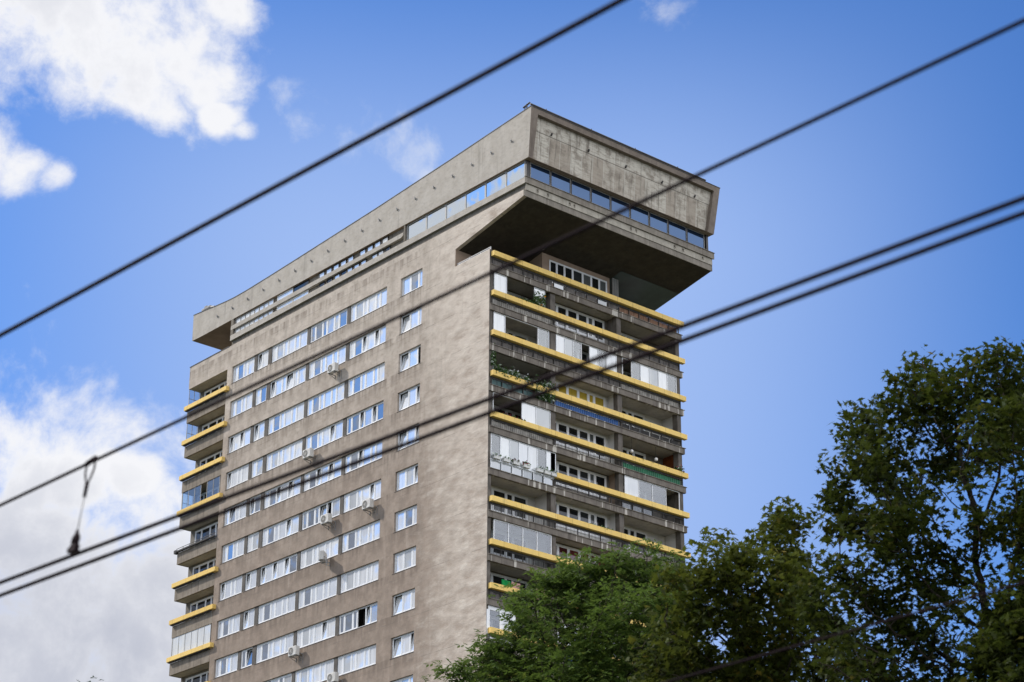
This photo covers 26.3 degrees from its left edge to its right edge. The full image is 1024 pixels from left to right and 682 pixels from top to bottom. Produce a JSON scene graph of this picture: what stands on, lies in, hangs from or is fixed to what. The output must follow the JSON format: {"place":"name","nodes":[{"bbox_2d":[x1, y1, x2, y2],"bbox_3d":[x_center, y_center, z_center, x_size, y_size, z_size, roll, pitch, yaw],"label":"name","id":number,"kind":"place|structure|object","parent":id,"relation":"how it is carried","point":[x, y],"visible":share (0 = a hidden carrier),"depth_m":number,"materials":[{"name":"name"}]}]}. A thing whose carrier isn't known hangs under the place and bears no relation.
{"place":"outdoors","nodes":[
{"label":"outdoors","id":0,"kind":"place"},
{"bbox_2d":[0,0,626,337],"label":"carrier wire","id":1,"kind":"object","parent":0,"point":[463,85],"visible":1,"depth_m":9.79,"materials":[{"name":"black metal"}]},
{"bbox_2d":[166,102,719,681],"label":"apartment tower","id":2,"kind":"structure","parent":0,"point":[438,544],"depth_m":146.36,"materials":[{"name":"concrete"}]},
{"bbox_2d":[214,653,237,678],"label":"ribbon window","id":3,"kind":"structure","parent":2,"relation":"in","point":[226,665],"depth_m":153.19,"materials":[{"name":"white glass"}]},
{"bbox_2d":[215,614,239,640],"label":"ribbon window","id":4,"kind":"structure","parent":2,"relation":"in","point":[228,626],"depth_m":154.36,"materials":[{"name":"white glass"}]},
{"bbox_2d":[219,576,241,601],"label":"ribbon window","id":5,"kind":"structure","parent":2,"relation":"in","point":[232,587],"depth_m":155.42,"materials":[{"name":"white glass"}]},
{"bbox_2d":[220,538,243,564],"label":"ribbon window","id":6,"kind":"structure","parent":2,"relation":"in","point":[235,549],"depth_m":156.60,"materials":[{"name":"white glass"}]},
{"bbox_2d":[222,500,246,527],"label":"ribbon window","id":7,"kind":"structure","parent":2,"relation":"in","point":[238,514],"depth_m":157.63,"materials":[{"name":"white glass"}]},
{"bbox_2d":[225,464,248,490],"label":"ribbon window","id":8,"kind":"structure","parent":2,"relation":"in","point":[238,476],"depth_m":158.83,"materials":[{"name":"white glass"}]},
{"bbox_2d":[227,427,250,454],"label":"ribbon window","id":9,"kind":"structure","parent":2,"relation":"in","point":[237,443],"depth_m":160.00,"materials":[{"name":"glass"}]},
{"bbox_2d":[230,392,252,418],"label":"ribbon window","id":10,"kind":"structure","parent":2,"relation":"in","point":[244,403],"depth_m":161.09,"materials":[{"name":"glass"}]},
{"bbox_2d":[232,357,254,383],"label":"ribbon window","id":11,"kind":"structure","parent":2,"relation":"in","point":[246,368],"depth_m":162.24,"materials":[{"name":"glass"}]},
{"bbox_2d":[240,647,252,669],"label":"ribbon window","id":12,"kind":"structure","parent":2,"relation":"in","point":[245,662],"depth_m":151.59,"materials":[{"name":"white plastic"}]},
{"bbox_2d":[241,608,254,630],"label":"ribbon window","id":13,"kind":"structure","parent":2,"relation":"in","point":[249,621],"depth_m":152.60,"materials":[{"name":"white glass"}]},
{"bbox_2d":[244,569,256,591],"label":"ribbon window","id":14,"kind":"structure","parent":2,"relation":"in","point":[251,583],"depth_m":153.72,"materials":[{"name":"white glass"}]},
{"bbox_2d":[246,531,258,553],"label":"ribbon window","id":15,"kind":"structure","parent":2,"relation":"in","point":[253,538],"depth_m":154.89,"materials":[{"name":"white glass"}]},
{"bbox_2d":[247,494,260,516],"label":"ribbon window","id":16,"kind":"structure","parent":2,"relation":"in","point":[255,508],"depth_m":155.95,"materials":[{"name":"white glass"}]},
{"bbox_2d":[235,298,273,323],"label":"clerestory window","id":17,"kind":"structure","parent":2,"relation":"in","point":[271,301],"depth_m":163.31,"materials":[{"name":"glass"}]},
{"bbox_2d":[235,309,273,332],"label":"clerestory window","id":18,"kind":"structure","parent":2,"relation":"in","point":[271,311],"depth_m":162.95,"materials":[{"name":"glass"}]},
{"bbox_2d":[249,457,262,479],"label":"ribbon window","id":19,"kind":"structure","parent":2,"relation":"in","point":[257,464],"depth_m":157.13,"materials":[{"name":"glass"}]},
{"bbox_2d":[252,421,264,442],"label":"ribbon window","id":20,"kind":"structure","parent":2,"relation":"in","point":[260,429],"depth_m":158.25,"materials":[{"name":"glass"}]},
{"bbox_2d":[254,385,266,406],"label":"ribbon window","id":21,"kind":"structure","parent":2,"relation":"in","point":[261,392],"depth_m":159.37,"materials":[{"name":"glass"}]},
{"bbox_2d":[255,349,268,371],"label":"ribbon window","id":22,"kind":"structure","parent":2,"relation":"in","point":[263,363],"depth_m":160.49,"materials":[{"name":"glass"}]},
{"bbox_2d":[254,632,293,664],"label":"ribbon window","id":23,"kind":"structure","parent":2,"relation":"in","point":[266,651],"depth_m":149.21,"materials":[{"name":"white glass"}]},
{"bbox_2d":[257,593,294,624],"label":"ribbon window","id":24,"kind":"structure","parent":2,"relation":"in","point":[281,606],"depth_m":150.27,"materials":[{"name":"white glass"}]},
{"bbox_2d":[260,553,296,585],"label":"ribbon window","id":25,"kind":"structure","parent":2,"relation":"in","point":[269,574],"depth_m":151.37,"materials":[{"name":"white glass"}]},
{"bbox_2d":[266,673,291,681],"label":"ribbon window","id":26,"kind":"structure","parent":2,"relation":"in","point":[286,678],"depth_m":147.32,"materials":[{"name":"white glass"}]},
{"bbox_2d":[261,515,298,547],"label":"ribbon window","id":27,"kind":"structure","parent":2,"relation":"in","point":[278,531],"depth_m":152.56,"materials":[{"name":"white glass"}]},
{"bbox_2d":[263,476,300,509],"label":"ribbon window","id":28,"kind":"structure","parent":2,"relation":"in","point":[270,501],"depth_m":153.64,"materials":[{"name":"white glass"}]},
{"bbox_2d":[264,439,301,472],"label":"ribbon window","id":29,"kind":"structure","parent":2,"relation":"in","point":[292,451],"depth_m":154.81,"materials":[{"name":"glass"}]},
{"bbox_2d":[277,288,292,300],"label":"clerestory window","id":30,"kind":"structure","parent":2,"relation":"in","point":[290,291],"depth_m":160.62,"materials":[{"name":"white glass"}]},
{"bbox_2d":[277,298,292,309],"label":"clerestory window","id":31,"kind":"structure","parent":2,"relation":"in","point":[291,300],"depth_m":160.25,"materials":[{"name":"white glass"}]},
{"bbox_2d":[267,402,303,435],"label":"ribbon window","id":32,"kind":"structure","parent":2,"relation":"in","point":[294,414],"depth_m":155.91,"materials":[{"name":"glass"}]},
{"bbox_2d":[268,365,305,399],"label":"ribbon window","id":33,"kind":"structure","parent":2,"relation":"in","point":[298,376],"depth_m":157.13,"materials":[{"name":"glass"}]},
{"bbox_2d":[271,329,307,363],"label":"ribbon window","id":34,"kind":"structure","parent":2,"relation":"in","point":[298,341],"depth_m":158.17,"materials":[{"name":"glass"}]},
{"bbox_2d":[288,645,302,662],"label":"air conditioner","id":35,"kind":"object","parent":2,"relation":"attached to","point":[293,651],"visible":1,"depth_m":146.06,"materials":[{"name":"grey metal"}]},
{"bbox_2d":[293,279,308,291],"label":"clerestory window","id":36,"kind":"structure","parent":2,"relation":"in","point":[306,282],"depth_m":159.26,"materials":[{"name":"glass"}]},
{"bbox_2d":[293,290,308,301],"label":"clerestory window","id":37,"kind":"structure","parent":2,"relation":"in","point":[306,292],"depth_m":158.87,"materials":[{"name":"white glass"}]},
{"bbox_2d":[303,448,316,463],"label":"air conditioner","id":38,"kind":"object","parent":2,"relation":"attached to","point":[308,453],"visible":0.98,"depth_m":151.21,"materials":[{"name":"grey metal"}]},
{"bbox_2d":[295,659,333,681],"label":"ribbon window","id":39,"kind":"structure","parent":2,"relation":"in","point":[318,672],"depth_m":144.62,"materials":[{"name":"white glass"}]},
{"bbox_2d":[297,618,334,648],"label":"ribbon window","id":40,"kind":"structure","parent":2,"relation":"in","point":[315,633],"depth_m":145.86,"materials":[{"name":"white glass"}]},
{"bbox_2d":[298,577,336,609],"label":"ribbon window","id":41,"kind":"structure","parent":2,"relation":"in","point":[308,596],"depth_m":146.96,"materials":[{"name":"white glass"}]},
{"bbox_2d":[298,536,338,570],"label":"ribbon window","id":42,"kind":"structure","parent":2,"relation":"in","point":[310,556],"depth_m":148.26,"materials":[{"name":"white glass"}]},
{"bbox_2d":[302,497,339,530],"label":"ribbon window","id":43,"kind":"structure","parent":2,"relation":"in","point":[311,517],"depth_m":149.46,"materials":[{"name":"white glass"}]},
{"bbox_2d":[302,458,341,492],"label":"ribbon window","id":44,"kind":"structure","parent":2,"relation":"in","point":[337,463],"depth_m":150.34,"materials":[{"name":"glass"}]},
{"bbox_2d":[318,550,329,565],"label":"air conditioner","id":45,"kind":"object","parent":2,"relation":"attached to","point":[322,556],"visible":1,"depth_m":146.02,"materials":[{"name":"grey metal"}]},
{"bbox_2d":[306,420,342,449],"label":"ribbon window","id":46,"kind":"structure","parent":2,"relation":"in","point":[324,436],"depth_m":151.45,"materials":[{"name":"glass"}]},
{"bbox_2d":[305,382,344,417],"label":"ribbon window","id":47,"kind":"structure","parent":2,"relation":"in","point":[335,394],"depth_m":152.60,"materials":[{"name":"glass"}]},
{"bbox_2d":[307,345,345,380],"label":"ribbon window","id":48,"kind":"structure","parent":2,"relation":"in","point":[319,366],"depth_m":153.87,"materials":[{"name":"glass"}]},
{"bbox_2d":[308,309,346,344],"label":"ribbon window","id":49,"kind":"structure","parent":2,"relation":"in","point":[337,321],"depth_m":154.85,"materials":[{"name":"glass"}]},
{"bbox_2d":[320,513,335,529],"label":"air conditioner","id":50,"kind":"object","parent":2,"relation":"attached to","point":[326,519],"visible":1,"depth_m":147.32,"materials":[{"name":"grey metal"}]},
{"bbox_2d":[327,362,341,378],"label":"air conditioner","id":51,"kind":"object","parent":2,"relation":"attached to","point":[332,368],"visible":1,"depth_m":151.71,"materials":[{"name":"grey metal"}]},
{"bbox_2d":[327,672,342,681],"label":"air conditioner","id":52,"kind":"object","parent":2,"relation":"attached to","point":[333,677],"visible":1,"depth_m":141.78,"materials":[{"name":"grey metal"}]},
{"bbox_2d":[337,602,376,635],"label":"ribbon window","id":53,"kind":"structure","parent":2,"relation":"in","point":[348,621],"depth_m":142.86,"materials":[{"name":"white glass"}]},
{"bbox_2d":[338,644,375,675],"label":"ribbon window","id":54,"kind":"structure","parent":2,"relation":"in","point":[365,657],"depth_m":141.44,"materials":[{"name":"white glass"}]},
{"bbox_2d":[338,561,378,594],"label":"ribbon window","id":55,"kind":"structure","parent":2,"relation":"in","point":[366,574],"depth_m":143.74,"materials":[{"name":"white glass"}]},
{"bbox_2d":[341,520,379,553],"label":"ribbon window","id":56,"kind":"structure","parent":2,"relation":"in","point":[370,532],"depth_m":144.86,"materials":[{"name":"white glass"}]},
{"bbox_2d":[343,480,380,513],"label":"ribbon window","id":57,"kind":"structure","parent":2,"relation":"in","point":[352,500],"depth_m":146.11,"materials":[{"name":"white glass"}]},
{"bbox_2d":[344,442,381,474],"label":"ribbon window","id":58,"kind":"structure","parent":2,"relation":"in","point":[375,448],"depth_m":147.18,"materials":[{"name":"glass"}]},
{"bbox_2d":[344,401,383,436],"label":"ribbon window","id":59,"kind":"structure","parent":2,"relation":"in","point":[354,422],"depth_m":148.26,"materials":[{"name":"glass"}]},
{"bbox_2d":[347,363,384,397],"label":"ribbon window","id":60,"kind":"structure","parent":2,"relation":"in","point":[371,377],"depth_m":149.39,"materials":[{"name":"glass"}]},
{"bbox_2d":[347,325,385,360],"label":"ribbon window","id":61,"kind":"structure","parent":2,"relation":"in","point":[356,347],"depth_m":150.49,"materials":[{"name":"glass"}]},
{"bbox_2d":[349,288,386,323],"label":"ribbon window","id":62,"kind":"structure","parent":2,"relation":"in","point":[378,300],"depth_m":151.59,"materials":[{"name":"white glass"}]},
{"bbox_2d":[362,498,377,514],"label":"air conditioner","id":63,"kind":"object","parent":2,"relation":"attached to","point":[367,504],"visible":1,"depth_m":144.06,"materials":[{"name":"grey metal"}]},
{"bbox_2d":[390,632,413,659],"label":"casement window","id":64,"kind":"structure","parent":2,"relation":"in","point":[403,646],"depth_m":138.09,"materials":[{"name":"white glass"}]},
{"bbox_2d":[391,589,414,616],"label":"casement window","id":65,"kind":"structure","parent":2,"relation":"in","point":[405,602],"depth_m":139.21,"materials":[{"name":"white glass"}]},
{"bbox_2d":[393,675,412,681],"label":"casement window","id":66,"kind":"structure","parent":2,"relation":"in","point":[410,678],"depth_m":136.89,"materials":[{"name":"white glass"}]},
{"bbox_2d":[392,547,415,574],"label":"casement window","id":67,"kind":"structure","parent":2,"relation":"in","point":[406,559],"depth_m":140.37,"materials":[{"name":"white glass"}]},
{"bbox_2d":[394,505,416,532],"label":"casement window","id":68,"kind":"structure","parent":2,"relation":"in","point":[405,518],"depth_m":141.47,"materials":[{"name":"white glass"}]},
{"bbox_2d":[394,464,417,492],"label":"casement window","id":69,"kind":"structure","parent":2,"relation":"in","point":[405,478],"depth_m":142.62,"materials":[{"name":"white glass"}]},
{"bbox_2d":[396,428,418,451],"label":"casement window","id":70,"kind":"structure","parent":2,"relation":"in","point":[410,435],"depth_m":143.77,"materials":[{"name":"glass"}]},
{"bbox_2d":[398,345,420,373],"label":"casement window","id":71,"kind":"structure","parent":2,"relation":"in","point":[410,360],"depth_m":146.03,"materials":[{"name":"glass"}]},
{"bbox_2d":[399,384,419,411],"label":"casement window","id":72,"kind":"structure","parent":2,"relation":"in","point":[412,397],"depth_m":144.86,"materials":[{"name":"glass"}]},
{"bbox_2d":[400,308,421,334],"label":"casement window","id":73,"kind":"structure","parent":2,"relation":"in","point":[412,321],"depth_m":147.11,"materials":[{"name":"glass"}]},
{"bbox_2d":[401,269,422,296],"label":"casement window","id":74,"kind":"structure","parent":2,"relation":"in","point":[412,282],"depth_m":148.26,"materials":[{"name":"glass"}]},
{"bbox_2d":[407,215,425,239],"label":"lounge window","id":75,"kind":"structure","parent":2,"relation":"in","point":[418,226],"depth_m":149.75,"materials":[{"name":"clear glass"}]},
{"bbox_2d":[426,204,445,229],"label":"lounge window","id":76,"kind":"structure","parent":2,"relation":"in","point":[438,215],"depth_m":148.26,"materials":[{"name":"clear glass"}]},
{"bbox_2d":[446,194,464,218],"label":"lounge window","id":77,"kind":"structure","parent":2,"relation":"in","point":[456,205],"depth_m":146.82,"materials":[{"name":"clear glass"}]},
{"bbox_2d":[465,183,484,208],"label":"lounge window","id":78,"kind":"structure","parent":2,"relation":"in","point":[476,194],"depth_m":145.39,"materials":[{"name":"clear glass"}]},
{"bbox_2d":[490,343,496,366],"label":"climbing plant","id":79,"kind":"object","parent":2,"relation":"attached to","point":[493,360],"visible":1,"depth_m":139.21,"materials":[{"name":"green plant"}]},
{"bbox_2d":[485,171,505,197],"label":"lounge window","id":80,"kind":"structure","parent":2,"relation":"in","point":[497,183],"depth_m":143.95,"materials":[{"name":"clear glass"}]},
{"bbox_2d":[492,452,501,459],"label":"flower box","id":81,"kind":"object","parent":2,"relation":"attached to","point":[495,456],"visible":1,"depth_m":136.49,"materials":[{"name":"white plastic"}]},
{"bbox_2d":[492,364,509,377],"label":"balcony plant","id":82,"kind":"object","parent":2,"relation":"on","point":[501,369],"visible":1,"depth_m":139.08,"materials":[{"name":"green plant"}]},
{"bbox_2d":[508,366,520,380],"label":"balcony plant","id":83,"kind":"object","parent":2,"relation":"on","point":[514,374],"visible":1,"depth_m":139.79,"materials":[{"name":"green plant"}]},
{"bbox_2d":[506,161,524,185],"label":"lounge window","id":84,"kind":"structure","parent":2,"relation":"in","point":[517,172],"depth_m":142.58,"materials":[{"name":"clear glass"}]},
{"bbox_2d":[511,458,520,465],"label":"flower box","id":85,"kind":"object","parent":2,"relation":"attached to","point":[514,461],"visible":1,"depth_m":137.48,"materials":[{"name":"white plastic"}]},
{"bbox_2d":[522,460,530,468],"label":"flower box","id":86,"kind":"object","parent":2,"relation":"attached to","point":[525,464],"visible":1,"depth_m":137.99,"materials":[{"name":"white plastic"}]},
{"bbox_2d":[532,290,546,307],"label":"balcony plant","id":87,"kind":"object","parent":2,"relation":"on","point":[538,299],"visible":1,"depth_m":143.51,"materials":[{"name":"green plant"}]},
{"bbox_2d":[530,162,549,184],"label":"lounge window","id":88,"kind":"structure","parent":2,"relation":"in","point":[539,173],"depth_m":142.58,"materials":[{"name":"blue glass"}]},
{"bbox_2d":[535,374,555,402],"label":"balcony plant","id":89,"kind":"object","parent":2,"relation":"on","point":[548,395],"visible":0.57,"depth_m":141.16,"materials":[{"name":"green plant"}]},
{"bbox_2d":[543,466,550,475],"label":"flower box","id":90,"kind":"object","parent":2,"relation":"attached to","point":[546,471],"visible":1,"depth_m":139.05,"materials":[{"name":"white plastic"}]},
{"bbox_2d":[552,172,570,193],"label":"lounge window","id":91,"kind":"structure","parent":2,"relation":"in","point":[561,182],"depth_m":143.70,"materials":[{"name":"blue glass"}]},
{"bbox_2d":[549,259,606,300],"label":"penthouse window","id":92,"kind":"structure","parent":2,"relation":"in","point":[555,267],"depth_m":148.26,"materials":[{"name":"white plastic"}]},
{"bbox_2d":[572,180,590,201],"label":"lounge window","id":93,"kind":"structure","parent":2,"relation":"in","point":[580,190],"depth_m":144.76,"materials":[{"name":"blue glass"}]},
{"bbox_2d":[592,188,610,209],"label":"lounge window","id":94,"kind":"structure","parent":2,"relation":"in","point":[602,199],"depth_m":145.79,"materials":[{"name":"blue glass"}]},
{"bbox_2d":[612,197,629,217],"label":"lounge window","id":95,"kind":"structure","parent":2,"relation":"in","point":[617,204],"depth_m":146.84,"materials":[{"name":"blue glass"}]},
{"bbox_2d":[631,207,648,225],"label":"lounge window","id":96,"kind":"structure","parent":2,"relation":"in","point":[638,214],"depth_m":147.94,"materials":[{"name":"blue glass"}]},
{"bbox_2d":[650,212,667,232],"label":"lounge window","id":97,"kind":"structure","parent":2,"relation":"in","point":[657,222],"depth_m":148.99,"materials":[{"name":"blue glass"}]},
{"bbox_2d":[669,220,686,240],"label":"lounge window","id":98,"kind":"structure","parent":2,"relation":"in","point":[677,230],"depth_m":150.05,"materials":[{"name":"blue glass"}]},
{"bbox_2d":[688,228,704,248],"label":"lounge window","id":99,"kind":"structure","parent":2,"relation":"in","point":[696,238],"depth_m":151.11,"materials":[{"name":"blue glass"}]},
{"bbox_2d":[0,210,1023,596],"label":"contact wire","id":100,"kind":"object","parent":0,"point":[656,350],"visible":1,"depth_m":10.39,"materials":[{"name":"black metal"}]},
{"bbox_2d":[0,18,1023,506],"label":"carrier wire","id":101,"kind":"object","parent":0,"point":[740,154],"visible":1,"depth_m":10.67,"materials":[{"name":"black metal"}]},
{"bbox_2d":[66,455,97,553],"bbox_3d":[-2.540,0.961,12.959,0.094,0.664,0.272,-3,-24,6],"label":"wire dropper","id":102,"kind":"object","parent":101,"relation":"hanging from","point":[74,546],"visible":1,"depth_m":12.91,"materials":[{"name":"grey metal"}]},
{"bbox_2d":[0,195,1023,584],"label":"contact wire","id":103,"kind":"object","parent":102,"relation":"hanging from","point":[652,337],"visible":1,"depth_m":10.24,"materials":[{"name":"black metal"}]},
{"bbox_2d":[0,0,1023,681],"label":"sky","id":104,"kind":"structure","parent":0,"point":[127,127],"materials":[{"name":"blue"}]},
{"bbox_2d":[421,537,704,681],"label":"ash tree","id":105,"kind":"object","parent":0,"point":[589,654],"visible":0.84,"depth_m":51.39,"materials":[{"name":"green plant"}]},
{"bbox_2d":[618,495,855,681],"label":"maple tree","id":106,"kind":"object","parent":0,"point":[751,636],"visible":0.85,"depth_m":43.27,"materials":[{"name":"green plant"}]},
{"bbox_2d":[664,581,1023,681],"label":"feeder cable","id":107,"kind":"object","parent":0,"point":[860,628],"visible":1,"depth_m":12.75,"materials":[{"name":"metal"}]},
{"bbox_2d":[780,336,1023,681],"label":"maple tree","id":108,"kind":"object","parent":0,"point":[996,640],"visible":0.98,"depth_m":40.99,"materials":[{"name":"green plant"}]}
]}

